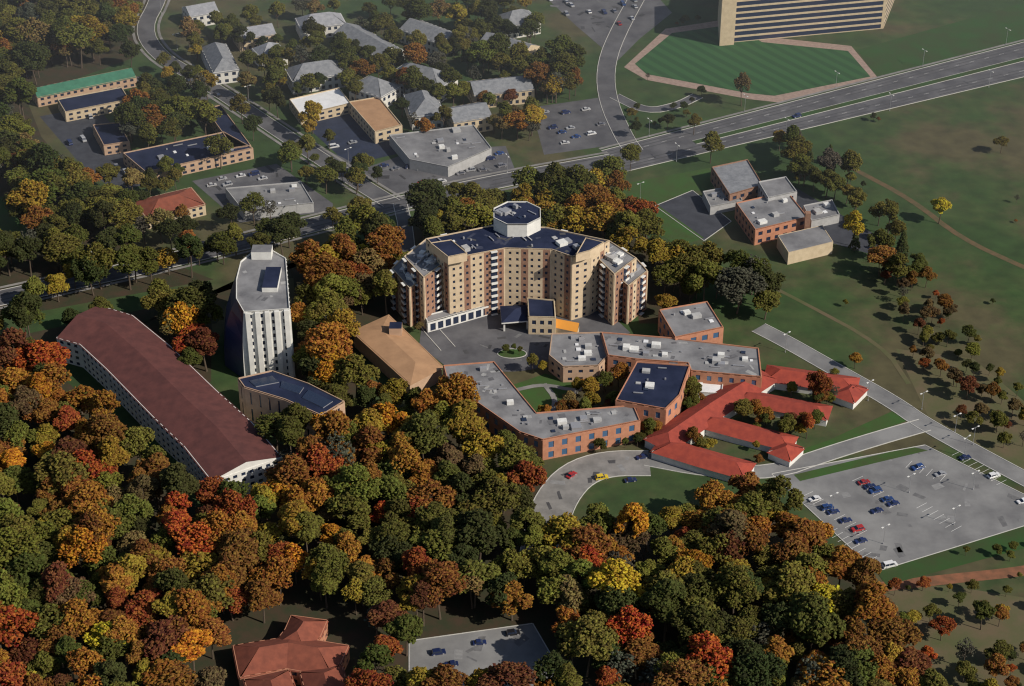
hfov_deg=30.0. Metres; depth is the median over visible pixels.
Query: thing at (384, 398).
tree
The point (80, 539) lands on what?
tree
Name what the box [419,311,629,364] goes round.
forecourt apron
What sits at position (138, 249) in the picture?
tree
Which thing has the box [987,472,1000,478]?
car
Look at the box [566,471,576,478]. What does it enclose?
car
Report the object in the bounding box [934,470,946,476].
car
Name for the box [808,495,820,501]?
car
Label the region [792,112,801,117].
car
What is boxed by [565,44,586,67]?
tree
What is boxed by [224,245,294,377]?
building tower
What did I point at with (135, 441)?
tree
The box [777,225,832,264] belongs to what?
building shed
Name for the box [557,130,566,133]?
car
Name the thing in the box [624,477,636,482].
car
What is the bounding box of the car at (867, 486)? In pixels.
[863,483,875,489]
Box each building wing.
[402,239,441,328]
[443,361,640,459]
[548,332,606,381]
[597,240,636,324]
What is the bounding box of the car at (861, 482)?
[857,479,870,485]
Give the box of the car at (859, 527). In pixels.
[851,524,864,531]
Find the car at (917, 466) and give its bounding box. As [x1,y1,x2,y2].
[911,463,924,470]
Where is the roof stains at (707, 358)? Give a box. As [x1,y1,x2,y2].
[605,336,757,374]
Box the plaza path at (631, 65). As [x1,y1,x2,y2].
[625,21,876,101]
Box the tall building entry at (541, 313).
[527,297,555,334]
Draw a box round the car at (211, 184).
[207,182,216,186]
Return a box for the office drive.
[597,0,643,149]
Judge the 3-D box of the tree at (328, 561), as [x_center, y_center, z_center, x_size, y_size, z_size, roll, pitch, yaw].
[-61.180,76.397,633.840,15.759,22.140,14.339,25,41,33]
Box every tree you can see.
[0,0,7,10]
[0,4,15,15]
[0,11,11,27]
[0,38,12,50]
[0,46,11,57]
[0,58,15,73]
[0,61,25,78]
[0,74,10,86]
[0,74,17,88]
[0,87,4,97]
[0,102,17,126]
[0,115,22,131]
[0,130,25,164]
[0,137,16,169]
[0,146,13,184]
[0,229,6,273]
[0,230,14,275]
[0,256,7,267]
[0,295,45,337]
[0,316,4,329]
[0,327,28,365]
[0,367,32,394]
[0,384,8,392]
[0,388,9,402]
[0,402,18,440]
[0,440,11,452]
[0,447,26,468]
[0,472,17,497]
[0,497,23,518]
[0,513,42,557]
[0,526,40,569]
[0,569,29,611]
[0,600,9,647]
[0,604,40,646]
[0,648,8,661]
[0,659,26,685]
[1,187,41,225]
[2,17,34,43]
[2,76,37,120]
[2,112,31,125]
[2,420,37,456]
[2,438,27,455]
[3,164,33,186]
[3,360,17,369]
[3,465,30,503]
[4,54,31,70]
[4,102,14,117]
[4,291,42,336]
[4,551,45,588]
[4,668,43,685]
[5,178,49,230]
[5,584,53,604]
[7,0,16,9]
[7,637,50,668]
[8,385,41,429]
[8,393,20,417]
[9,38,16,48]
[9,173,26,187]
[10,41,29,78]
[10,123,35,135]
[10,149,25,167]
[10,231,20,263]
[11,41,51,84]
[11,235,43,275]
[12,92,22,113]
[12,339,70,370]
[13,132,39,144]
[13,149,39,172]
[14,17,50,42]
[16,138,35,152]
[16,227,35,267]
[17,1,37,14]
[18,0,27,7]
[18,10,39,21]
[19,167,72,203]
[19,205,53,231]
[19,598,41,638]
[21,472,38,499]
[22,275,46,295]
[22,395,45,426]
[23,672,54,685]
[25,336,39,358]
[25,498,47,519]
[25,603,71,640]
[26,142,60,168]
[26,371,51,397]
[26,650,60,677]
[27,577,48,622]
[29,33,50,44]
[29,519,60,550]
[30,362,54,374]
[30,439,55,455]
[31,222,53,240]
[31,441,54,457]
[32,61,46,77]
[32,397,59,422]
[32,423,59,443]
[33,0,58,16]
[33,451,90,494]
[35,475,62,504]
[36,449,55,470]
[37,540,61,571]
[38,505,83,541]
[38,625,79,667]
[39,500,68,516]
[40,10,56,38]
[40,362,71,393]
[41,214,68,230]
[41,227,64,266]
[41,233,80,272]
[41,560,78,601]
[42,203,63,215]
[44,43,55,63]
[44,171,70,204]
[44,273,69,301]
[46,50,54,67]
[48,156,62,169]
[48,388,69,402]
[48,673,71,685]
[49,15,74,58]
[49,435,90,455]
[50,41,73,66]
[50,576,95,604]
[51,8,84,23]
[51,37,84,65]
[52,405,80,437]
[52,523,75,572]
[53,0,90,13]
[53,597,102,644]
[55,22,95,68]
[55,635,82,681]
[56,199,68,209]
[56,401,81,434]
[57,247,84,270]
[57,468,90,501]
[57,524,108,582]
[60,157,83,172]
[60,163,90,186]
[60,201,89,226]
[60,307,79,324]
[61,181,100,202]
[62,198,88,228]
[62,262,75,288]
[63,223,88,242]
[64,480,113,533]
[65,15,80,54]
[65,384,104,417]
[65,387,87,413]
[65,646,105,678]
[65,682,75,685]
[69,239,83,253]
[70,256,109,295]
[71,579,105,606]
[72,448,112,478]
[72,512,111,548]
[73,417,89,439]
[75,14,108,58]
[75,673,102,685]
[76,241,116,288]
[77,505,121,537]
[78,413,127,450]
[81,167,102,183]
[82,196,119,230]
[82,545,126,575]
[82,621,132,661]
[83,179,93,190]
[84,47,94,61]
[84,188,122,225]
[85,3,99,14]
[87,0,99,8]
[87,37,109,64]
[87,199,115,228]
[88,295,113,309]
[88,389,120,416]
[89,571,101,590]
[91,471,123,492]
[91,635,130,660]
[92,447,114,460]
[92,659,126,685]
[93,608,125,622]
[94,226,119,251]
[95,2,116,22]
[95,163,120,182]
[95,458,118,473]
[96,498,110,506]
[96,562,133,581]
[97,435,130,466]
[99,0,114,3]
[99,562,134,610]
[100,20,112,50]
[100,183,123,190]
[101,506,131,551]
[103,615,141,666]
[105,586,128,609]
[106,23,134,43]
[106,484,125,502]
[107,203,136,229]
[109,681,137,685]
[111,0,138,12]
[112,6,139,39]
[112,102,146,140]
[113,244,145,289]
[113,493,154,528]
[114,223,141,245]
[115,188,138,202]
[115,530,146,553]
[115,553,146,595]
[118,0,143,13]
[118,40,141,66]
[118,121,139,142]
[118,425,154,459]
[120,198,143,219]
[121,167,144,189]
[122,88,149,102]
[124,95,151,118]
[124,243,142,282]
[124,474,159,517]
[124,587,164,626]
[125,515,151,543]
[125,640,154,682]
[126,466,147,483]
[128,545,171,575]
[129,538,159,582]
[131,657,149,683]
[133,215,151,245]
[134,452,169,501]
[135,72,151,89]
[135,468,165,510]
[137,121,158,146]
[137,189,150,199]
[139,81,154,98]
[139,612,167,636]
[139,615,190,658]
[140,104,166,121]
[140,174,157,196]
[140,246,159,280]
[140,289,171,311]
[140,658,188,685]
[141,445,166,459]
[142,207,174,243]
[142,583,153,590]
[144,168,156,193]
[146,77,165,95]
[146,556,186,584]
[147,277,170,296]
[148,115,165,143]
[148,660,197,685]
[149,524,177,555]
[150,88,167,99]
[150,92,170,108]
[151,590,184,617]
[152,566,189,594]
[155,247,179,274]
[155,650,186,661]
[156,51,170,66]
[156,155,173,178]
[156,218,182,247]
[156,502,177,524]
[157,111,189,141]
[157,177,174,192]
[157,310,169,342]
[158,117,181,141]
[159,312,183,338]
[159,461,199,496]
[160,66,173,77]
[160,96,195,134]
[161,74,190,94]
[161,490,191,524]
[161,509,191,557]
[162,301,199,333]
[163,288,176,303]
[165,587,211,627]
[166,167,181,189]
[166,286,217,322]
[168,616,198,648]
[169,61,181,73]
[170,628,213,672]
[171,163,185,181]
[171,323,205,354]
[171,521,225,556]
[173,203,190,216]
[173,233,202,277]
[175,215,199,234]
[177,346,202,366]
[178,229,195,263]
[179,16,200,47]
[180,65,194,81]
[180,551,219,580]
[184,326,219,371]
[185,96,199,123]
[186,31,204,58]
[186,101,222,134]
[186,573,235,618]
[188,44,201,60]
[188,65,203,80]
[188,73,210,99]
[188,279,217,298]
[188,605,217,625]
[190,80,210,98]
[190,617,231,659]
[191,666,227,685]
[192,70,219,100]
[192,244,206,265]
[192,503,213,517]
[192,512,207,522]
[194,19,205,29]
[194,475,223,506]
[194,551,207,571]
[196,297,223,326]
[196,593,222,617]
[200,510,245,552]
[200,563,236,613]
[202,134,233,168]
[203,234,221,261]
[207,231,237,264]
[209,10,223,25]
[212,488,257,517]
[212,553,248,587]
[213,22,229,41]
[213,530,232,555]
[215,203,240,222]
[215,586,249,620]
[216,478,249,511]
[218,527,261,572]
[221,23,233,43]
[223,13,240,27]
[225,222,243,255]
[226,510,257,536]
[229,25,255,50]
[229,93,250,123]
[236,71,256,98]
[238,49,257,70]
[238,191,264,225]
[239,4,258,25]
[242,114,262,140]
[243,565,277,589]
[244,579,283,623]
[246,232,270,247]
[249,14,262,25]
[249,529,273,561]
[250,482,279,521]
[252,494,276,522]
[254,217,269,244]
[254,412,281,450]
[255,36,267,45]
[255,53,273,83]
[255,556,294,605]
[257,521,289,547]
[258,540,299,573]
[260,200,277,218]
[260,478,294,519]
[261,82,274,93]
[261,90,272,111]
[262,64,283,84]
[262,219,300,255]
[263,86,286,117]
[263,461,300,487]
[264,224,274,250]
[267,57,287,85]
[268,0,285,27]
[268,44,284,58]
[268,211,307,247]
[271,33,283,42]
[271,77,287,85]
[273,453,309,487]
[274,449,297,464]
[274,535,296,543]
[275,415,304,453]
[277,143,302,171]
[277,499,309,541]
[278,542,309,583]
[280,402,312,429]
[281,47,296,66]
[281,139,301,164]
[281,484,313,511]
[285,38,301,50]
[285,511,324,551]
[288,239,331,273]
[290,301,306,329]
[291,0,310,15]
[291,43,310,63]
[291,344,310,367]
[292,82,302,95]
[293,283,315,305]
[295,435,326,476]
[295,442,343,478]
[296,318,321,340]
[297,100,322,133]
[297,165,313,183]
[297,356,322,386]
[298,134,315,164]
[298,331,311,347]
[299,36,310,50]
[299,476,334,526]
[300,73,320,93]
[301,119,316,132]
[301,557,321,600]
[302,16,318,32]
[302,301,331,322]
[303,255,354,287]
[303,321,353,359]
[304,544,341,564]
[305,542,349,597]
[306,0,324,13]
[306,23,325,45]
[307,30,325,45]
[308,45,331,60]
[308,303,329,324]
[308,360,338,386]
[309,153,319,160]
[309,410,346,442]
[309,570,340,608]
[310,244,344,260]
[311,345,348,382]
[312,272,349,298]
[312,409,354,443]
[313,165,338,193]
[314,72,327,91]
[316,290,347,315]
[316,503,338,523]
[318,381,352,407]
[320,523,340,545]
[321,464,346,477]
[321,475,335,495]
[322,128,335,148]
[322,206,342,229]
[322,232,355,245]
[322,308,360,336]
[324,156,333,164]
[324,430,354,464]
[324,491,371,533]
[327,0,340,11]
[327,159,342,183]
[328,462,382,501]
[329,31,351,54]
[329,32,343,48]
[329,260,372,303]
[330,233,356,260]
[330,275,359,299]
[331,353,380,397]
[332,40,356,57]
[332,441,356,465]
[333,527,358,559]
[334,214,355,238]
[335,530,362,574]
[336,52,360,68]
[336,420,359,448]
[337,67,362,84]
[339,161,346,180]
[341,292,353,305]
[341,577,366,614]
[342,560,374,605]
[343,668,393,685]
[345,79,363,99]
[345,203,388,243]
[346,167,365,193]
[346,196,371,208]
[347,162,368,190]
[347,241,364,261]
[348,58,375,77]
[349,555,381,578]
[350,39,361,55]
[350,236,365,244]
[350,425,384,464]
[351,153,363,164]
[352,247,387,272]
[352,270,375,308]
[352,385,376,408]
[352,575,392,607]
[352,643,394,670]
[353,153,374,166]
[353,243,375,264]
[353,286,373,314]
[353,408,389,432]
[354,16,367,26]
[356,526,378,554]
[357,380,381,407]
[358,45,375,65]
[361,2,376,16]
[362,22,379,32]
[363,461,381,502]
[364,605,377,634]
[365,212,391,234]
[365,224,405,256]
[365,498,379,512]
[365,599,408,636]
[366,10,384,21]
[366,441,390,463]
[367,634,403,671]
[368,53,387,77]
[368,475,408,501]
[368,534,412,571]
[369,500,393,523]
[370,12,395,29]
[371,166,382,182]
[371,519,410,552]
[372,269,397,314]
[372,402,407,445]
[373,557,399,589]
[374,392,392,403]
[374,460,412,479]
[378,64,398,81]
[379,378,408,407]
[379,497,416,522]
[380,253,398,269]
[380,473,415,499]
[381,0,397,14]
[382,25,404,43]
[382,46,403,64]
[382,613,423,655]
[383,214,395,225]
[383,664,406,685]
[385,28,402,42]
[385,436,392,445]
[386,431,419,467]
[388,442,421,474]
[391,415,433,444]
[392,97,409,116]
[393,251,408,259]
[394,55,407,66]
[394,515,420,533]
[395,67,407,93]
[395,406,416,415]
[395,573,428,615]
[396,0,408,9]
[398,65,425,91]
[399,409,448,458]
[399,495,432,517]
[401,6,420,19]
[401,545,431,576]
[402,42,427,63]
[403,386,421,409]
[404,179,446,208]
[405,0,432,18]
[405,459,437,491]
[405,666,433,685]
[406,29,426,44]
[406,479,457,509]
[407,112,418,131]
[407,580,438,625]
[408,203,439,239]
[408,520,429,546]
[409,529,457,561]
[409,558,468,619]
[410,388,440,412]
[414,117,434,131]
[414,322,423,329]
[414,501,457,529]
[415,76,434,90]
[418,428,436,461]
[419,214,444,236]
[421,663,468,685]
[425,51,446,66]
[426,82,446,100]
[427,0,451,26]
[427,184,447,212]
[427,400,451,425]
[429,61,449,70]
[429,512,458,544]
[432,105,452,127]
[432,459,461,507]
[434,32,448,47]
[434,372,480,407]
[435,441,463,466]
[436,209,443,221]
[438,42,452,54]
[438,56,448,68]
[440,67,462,82]
[441,195,464,213]
[441,211,465,232]
[441,412,460,450]
[443,2,465,16]
[444,182,459,194]
[445,3,467,20]
[445,82,462,105]
[445,399,486,445]
[446,471,474,510]
[446,543,478,564]
[447,37,460,57]
[451,421,489,452]
[452,24,468,53]
[453,18,472,26]
[453,508,510,559]
[454,508,466,541]
[455,559,501,607]
[456,38,470,50]
[456,181,491,203]
[456,202,493,227]
[457,81,470,103]
[457,491,502,520]
[459,51,476,69]
[460,197,476,229]
[461,0,475,12]
[461,431,503,460]
[461,453,485,477]
[462,565,487,608]
[463,26,478,49]
[464,667,489,685]
[465,39,496,75]
[466,65,481,79]
[467,5,478,15]
[469,0,479,12]
[469,18,492,35]
[469,27,482,43]
[470,457,504,479]
[471,468,498,489]
[471,476,521,514]
[474,219,492,227]
[476,661,537,685]
[477,0,497,19]
[477,90,488,101]
[478,59,489,71]
[481,196,497,210]
[482,92,496,104]
[484,571,517,616]
[485,14,509,33]
[486,32,510,71]
[486,114,499,133]
[486,188,506,211]
[488,473,507,515]
[489,52,512,73]
[489,559,512,572]
[490,579,533,620]
[491,515,507,550]
[491,548,530,578]
[494,0,514,8]
[494,116,508,139]
[496,101,512,115]
[497,439,536,472]
[498,20,518,35]
[498,429,516,446]
[499,69,511,77]
[501,344,509,350]
[501,527,524,549]
[502,5,520,15]
[503,89,517,103]
[503,110,528,138]
[505,459,547,491]
[509,55,529,73]
[509,507,545,550]
[510,41,530,71]
[510,182,533,200]
[511,165,539,190]
[512,104,520,111]
[512,197,532,203]
[512,484,536,512]
[515,120,540,140]
[517,0,531,7]
[517,554,537,588]
[518,19,540,42]
[520,545,562,580]
[521,523,543,548]
[522,105,546,135]
[523,54,539,69]
[523,61,550,95]
[523,96,539,108]
[524,11,544,36]
[525,197,535,204]
[525,450,544,467]
[526,353,538,372]
[530,57,553,73]
[531,180,551,203]
[533,649,576,685]
[534,46,551,58]
[534,201,559,228]
[534,679,554,685]
[535,189,561,204]
[536,161,567,184]
[536,574,569,619]
[538,79,555,103]
[538,360,548,369]
[538,405,542,411]
[538,548,579,578]
[541,74,563,102]
[541,207,561,228]
[541,512,580,550]
[542,404,551,411]
[543,203,566,227]
[545,34,577,57]
[547,184,558,201]
[547,574,589,613]
[548,72,566,102]
[548,176,584,202]
[549,51,576,90]
[551,605,579,632]
[552,662,582,685]
[554,399,568,410]
[554,624,583,663]
[556,589,595,615]
[557,164,598,185]
[557,614,619,676]
[559,72,582,98]
[559,205,590,232]
[559,523,612,561]
[561,193,587,210]
[561,558,601,591]
[562,390,575,408]
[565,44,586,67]
[568,67,583,95]
[568,399,580,409]
[571,377,581,395]
[573,183,609,209]
[573,544,605,567]
[578,396,591,408]
[579,502,615,533]
[581,376,599,391]
[582,202,623,238]
[583,392,600,407]
[583,609,617,634]
[584,557,645,604]
[588,193,623,233]
[589,168,609,190]
[591,643,625,668]
[592,155,626,190]
[593,438,606,451]
[594,586,640,616]
[595,371,612,392]
[595,665,622,685]
[604,221,616,242]
[604,534,618,558]
[605,170,631,191]
[605,391,619,405]
[606,516,649,553]
[606,604,653,642]
[607,550,626,562]
[607,649,638,682]
[607,681,630,685]
[609,226,648,252]
[609,362,630,387]
[610,187,625,198]
[611,545,634,564]
[612,207,624,213]
[613,502,648,561]
[614,209,640,244]
[615,634,664,678]
[619,195,638,208]
[620,143,641,170]
[621,437,628,445]
[621,554,638,570]
[623,199,658,234]
[626,108,637,119]
[627,208,665,239]
[629,121,641,130]
[633,103,640,109]
[633,434,642,444]
[634,432,645,443]
[634,559,665,584]
[636,585,653,614]
[637,502,647,511]
[638,578,686,641]
[639,658,660,682]
[641,570,683,600]
[643,417,655,429]
[643,429,653,435]
[643,510,667,551]
[643,630,654,642]
[646,238,670,278]
[647,235,665,263]
[649,536,678,564]
[651,264,679,292]
[652,658,712,685]
[653,650,685,685]
[654,293,678,308]
[654,420,662,430]
[658,505,686,534]
[659,647,696,660]
[661,113,675,128]
[664,239,694,258]
[664,252,700,296]
[664,257,681,291]
[666,245,689,259]
[666,555,695,604]
[668,534,687,562]
[670,604,724,649]
[674,526,689,537]
[674,548,714,567]
[677,502,702,525]
[679,528,706,553]
[679,573,709,599]
[680,101,687,109]
[680,277,701,301]
[680,509,705,529]
[680,573,720,603]
[682,397,693,407]
[682,596,719,627]
[683,109,690,117]
[684,378,702,395]
[685,259,719,301]
[685,426,702,444]
[685,630,735,679]
[686,244,713,260]
[687,113,701,134]
[687,663,731,685]
[689,395,699,405]
[689,560,713,578]
[690,375,699,385]
[694,437,707,446]
[694,478,731,511]
[696,533,742,564]
[697,85,706,96]
[699,393,705,399]
[700,240,728,264]
[701,505,728,536]
[701,509,750,537]
[702,130,724,162]
[702,572,728,610]
[705,438,717,448]
[707,509,749,541]
[708,561,760,616]
[708,634,734,658]
[709,678,732,685]
[711,492,741,508]
[711,558,750,579]
[713,266,767,313]
[713,530,749,564]
[716,609,739,635]
[722,615,757,642]
[722,637,765,663]
[723,500,733,509]
[725,249,752,270]
[727,569,763,610]
[727,666,753,685]
[728,471,762,495]
[731,490,771,518]
[731,649,786,685]
[733,398,753,421]
[734,72,751,105]
[736,523,769,560]
[738,607,763,637]
[742,604,768,638]
[744,254,767,294]
[748,515,772,536]
[749,257,771,294]
[749,621,775,645]
[750,399,761,415]
[752,290,781,319]
[752,440,759,451]
[752,543,775,566]
[753,265,785,293]
[753,403,761,415]
[753,454,764,464]
[753,565,779,605]
[754,414,762,422]
[755,482,764,491]
[756,406,774,424]
[757,474,804,511]
[759,413,771,423]
[759,561,782,568]
[759,576,772,607]
[761,560,815,605]
[761,601,795,636]
[763,634,794,662]
[763,655,789,685]
[765,499,788,534]
[769,537,812,564]
[770,511,799,540]
[772,130,785,150]
[778,417,794,432]
[780,141,806,172]
[780,412,801,432]
[781,599,810,642]
[782,124,799,157]
[782,591,846,651]
[783,413,796,433]
[783,517,827,547]
[783,630,795,644]
[786,135,812,152]
[786,153,811,184]
[786,381,797,397]
[788,641,809,671]
[790,676,811,685]
[793,171,807,178]
[794,654,831,682]
[795,423,806,438]
[795,552,829,584]
[797,159,814,186]
[797,649,828,667]
[798,411,806,432]
[799,655,853,685]
[801,412,814,438]
[804,565,828,588]
[806,142,813,161]
[806,370,833,394]
[807,520,834,543]
[809,166,821,190]
[809,581,843,612]
[811,543,834,558]
[812,391,823,402]
[812,391,829,402]
[812,409,824,428]
[817,147,842,168]
[817,169,840,197]
[817,644,871,685]
[823,177,846,199]
[823,545,868,587]
[826,392,835,404]
[827,586,856,618]
[827,632,839,646]
[828,385,839,402]
[830,367,839,374]
[833,634,882,667]
[836,615,874,643]
[840,149,862,183]
[840,184,854,203]
[842,210,864,235]
[844,556,881,587]
[845,172,856,180]
[847,190,866,210]
[847,643,879,685]
[848,231,860,250]
[849,187,867,208]
[849,352,862,368]
[852,580,897,622]
[855,678,895,685]
[866,245,896,275]
[866,616,923,653]
[867,228,895,257]
[868,201,886,225]
[870,654,897,684]
[872,645,896,668]
[878,596,899,619]
[880,200,898,233]
[880,270,891,283]
[884,252,908,285]
[885,220,906,239]
[885,642,903,662]
[888,577,901,593]
[892,646,932,677]
[893,666,919,685]
[895,230,909,253]
[896,296,909,305]
[897,278,909,296]
[898,286,909,295]
[898,301,909,321]
[899,611,909,621]
[905,270,918,289]
[907,609,921,622]
[908,262,927,283]
[909,345,916,358]
[910,253,928,264]
[913,318,925,330]
[916,576,931,590]
[917,668,952,685]
[918,266,937,287]
[918,357,930,370]
[919,332,929,346]
[919,346,934,358]
[920,306,931,317]
[921,325,933,334]
[921,645,937,658]
[922,603,941,621]
[923,298,933,306]
[928,615,956,640]
[929,306,940,323]
[930,197,951,223]
[930,332,942,344]
[935,359,949,376]
[937,293,952,314]
[937,318,945,326]
[938,329,956,346]
[943,303,957,313]
[946,367,962,386]
[952,591,966,606]
[953,349,962,357]
[955,404,967,419]
[955,637,976,660]
[955,660,977,682]
[958,375,979,398]
[961,358,972,369]
[962,324,976,342]
[963,546,970,555]
[964,411,983,427]
[965,342,980,359]
[965,579,979,590]
[965,673,976,683]
[967,680,981,685]
[969,361,979,375]
[972,600,996,629]
[973,402,989,415]
[974,335,981,340]
[975,383,986,396]
[980,678,998,685]
[983,653,1009,678]
[984,640,1013,659]
[985,381,1000,402]
[986,363,994,372]
[989,410,1008,433]
[992,544,1001,553]
[993,136,1008,152]
[993,376,1002,384]
[993,606,1009,626]
[995,367,1005,375]
[995,603,1009,619]
[997,391,1007,403]
[997,431,1012,447]
[1002,585,1012,596]
[1003,419,1011,431]
[1004,675,1019,685]
[1005,663,1017,674]
[1006,550,1015,560]
[1006,650,1016,662]
[1007,397,1023,418]
[1008,541,1018,550]
[1013,382,1023,395]
[1018,410,1023,419]
[1019,431,1023,446]
[1019,644,1023,652]
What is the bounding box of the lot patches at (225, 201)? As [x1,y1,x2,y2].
[213,165,277,203]
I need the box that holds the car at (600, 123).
[596,122,605,125]
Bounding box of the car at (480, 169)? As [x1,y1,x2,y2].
[478,167,487,171]
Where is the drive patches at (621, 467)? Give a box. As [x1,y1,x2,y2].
[546,457,628,509]
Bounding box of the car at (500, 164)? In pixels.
[497,162,506,167]
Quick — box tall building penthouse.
[494,201,540,236]
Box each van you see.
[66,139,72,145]
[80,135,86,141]
[248,170,259,175]
[328,143,338,148]
[882,560,897,568]
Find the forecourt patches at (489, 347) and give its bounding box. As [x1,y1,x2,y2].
[463,333,549,360]
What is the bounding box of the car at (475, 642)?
[472,639,486,645]
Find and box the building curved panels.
[250,376,332,407]
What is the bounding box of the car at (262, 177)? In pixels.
[257,175,267,180]
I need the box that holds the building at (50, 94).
[32,68,136,106]
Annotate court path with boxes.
[517,384,601,390]
[542,383,557,410]
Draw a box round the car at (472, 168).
[465,166,475,171]
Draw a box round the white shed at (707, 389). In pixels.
[698,382,722,400]
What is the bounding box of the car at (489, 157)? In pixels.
[486,155,495,160]
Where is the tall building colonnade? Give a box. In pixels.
[426,306,488,331]
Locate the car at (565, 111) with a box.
[561,109,570,114]
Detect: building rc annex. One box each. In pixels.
[702,188,741,214]
[803,199,839,227]
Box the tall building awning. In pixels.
[556,319,578,332]
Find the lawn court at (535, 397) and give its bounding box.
[514,374,572,411]
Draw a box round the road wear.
[0,44,1023,303]
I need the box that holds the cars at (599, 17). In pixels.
[550,0,644,31]
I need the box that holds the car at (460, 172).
[456,170,465,174]
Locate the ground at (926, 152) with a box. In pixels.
[0,0,1023,596]
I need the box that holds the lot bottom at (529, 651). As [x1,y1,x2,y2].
[409,623,554,685]
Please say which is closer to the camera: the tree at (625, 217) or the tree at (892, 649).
the tree at (892, 649)
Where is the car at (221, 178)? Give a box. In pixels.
[217,176,226,180]
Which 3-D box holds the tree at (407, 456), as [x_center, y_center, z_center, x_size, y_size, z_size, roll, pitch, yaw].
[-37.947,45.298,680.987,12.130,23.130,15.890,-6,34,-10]
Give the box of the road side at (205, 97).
[136,76,222,99]
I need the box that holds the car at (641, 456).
[635,453,648,459]
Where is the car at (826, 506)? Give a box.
[820,503,833,510]
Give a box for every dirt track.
[776,289,910,383]
[851,169,1023,268]
[880,565,1023,590]
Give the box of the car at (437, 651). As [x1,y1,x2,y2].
[431,648,445,655]
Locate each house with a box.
[182,1,218,25]
[201,42,239,84]
[231,615,350,685]
[232,23,276,51]
[251,42,287,65]
[284,60,346,94]
[294,12,344,38]
[333,22,403,71]
[349,76,401,106]
[388,63,457,102]
[399,18,458,54]
[403,90,442,130]
[444,102,492,131]
[466,75,534,107]
[478,32,539,67]
[495,9,540,38]
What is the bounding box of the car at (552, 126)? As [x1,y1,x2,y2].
[548,124,557,129]
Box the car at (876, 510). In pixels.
[870,507,883,513]
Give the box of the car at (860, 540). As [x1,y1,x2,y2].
[854,537,867,543]
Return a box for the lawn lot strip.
[794,447,926,480]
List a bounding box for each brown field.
[880,586,1023,685]
[896,349,1023,468]
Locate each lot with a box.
[537,98,616,154]
[550,0,671,60]
[771,445,1023,569]
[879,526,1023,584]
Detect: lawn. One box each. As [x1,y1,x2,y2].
[0,197,26,255]
[623,168,714,242]
[635,27,869,95]
[789,411,905,458]
[858,3,1023,76]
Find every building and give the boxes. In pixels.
[32,68,136,106]
[56,306,281,493]
[57,87,125,121]
[92,122,130,154]
[123,132,253,179]
[136,187,205,228]
[208,105,250,148]
[225,181,313,219]
[238,370,344,445]
[289,88,348,124]
[348,97,402,143]
[354,314,442,392]
[389,124,491,176]
[426,225,609,319]
[601,332,761,388]
[710,159,760,200]
[718,0,893,45]
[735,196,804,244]
[757,176,796,200]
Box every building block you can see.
[615,361,689,431]
[658,301,723,342]
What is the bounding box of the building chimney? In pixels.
[803,211,810,228]
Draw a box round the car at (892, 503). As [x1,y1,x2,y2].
[886,500,899,506]
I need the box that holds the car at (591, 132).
[586,130,596,135]
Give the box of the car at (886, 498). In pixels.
[881,496,893,501]
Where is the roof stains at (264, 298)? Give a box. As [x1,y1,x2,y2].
[239,257,286,300]
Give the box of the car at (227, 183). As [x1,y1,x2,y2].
[222,180,232,186]
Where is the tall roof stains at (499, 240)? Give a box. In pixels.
[455,233,581,251]
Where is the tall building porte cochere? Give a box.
[500,305,527,330]
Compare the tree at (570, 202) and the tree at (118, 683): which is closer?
the tree at (118, 683)
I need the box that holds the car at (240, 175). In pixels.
[235,173,245,177]
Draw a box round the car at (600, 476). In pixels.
[595,473,608,480]
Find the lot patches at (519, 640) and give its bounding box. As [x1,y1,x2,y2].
[454,634,528,675]
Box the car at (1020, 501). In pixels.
[1016,497,1023,504]
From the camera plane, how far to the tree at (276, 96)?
933.19 m
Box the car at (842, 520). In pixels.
[839,517,851,523]
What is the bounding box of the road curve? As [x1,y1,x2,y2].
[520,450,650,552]
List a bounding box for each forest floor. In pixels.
[0,0,147,103]
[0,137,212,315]
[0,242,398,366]
[0,379,877,685]
[12,104,40,137]
[149,324,211,381]
[294,330,358,419]
[398,188,695,323]
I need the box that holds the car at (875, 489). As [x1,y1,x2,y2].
[869,486,882,493]
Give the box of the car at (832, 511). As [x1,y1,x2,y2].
[826,508,839,514]
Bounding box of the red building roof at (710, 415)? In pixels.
[643,365,868,481]
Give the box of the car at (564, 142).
[560,140,569,144]
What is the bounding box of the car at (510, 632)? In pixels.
[505,628,520,636]
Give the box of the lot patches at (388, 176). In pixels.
[368,164,492,179]
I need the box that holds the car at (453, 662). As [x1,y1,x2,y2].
[444,660,458,665]
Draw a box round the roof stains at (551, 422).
[457,364,628,436]
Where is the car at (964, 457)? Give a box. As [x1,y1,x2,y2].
[958,454,971,460]
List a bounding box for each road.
[0,151,621,308]
[132,0,403,207]
[599,39,1023,170]
[610,94,702,112]
[752,323,1023,486]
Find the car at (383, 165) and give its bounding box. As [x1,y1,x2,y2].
[379,163,388,166]
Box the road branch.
[644,419,930,478]
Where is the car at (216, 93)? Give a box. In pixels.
[213,91,221,96]
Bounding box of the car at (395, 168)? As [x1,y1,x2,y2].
[390,166,400,170]
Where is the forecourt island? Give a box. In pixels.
[497,348,526,358]
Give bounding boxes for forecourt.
[443,326,550,371]
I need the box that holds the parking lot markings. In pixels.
[804,452,987,556]

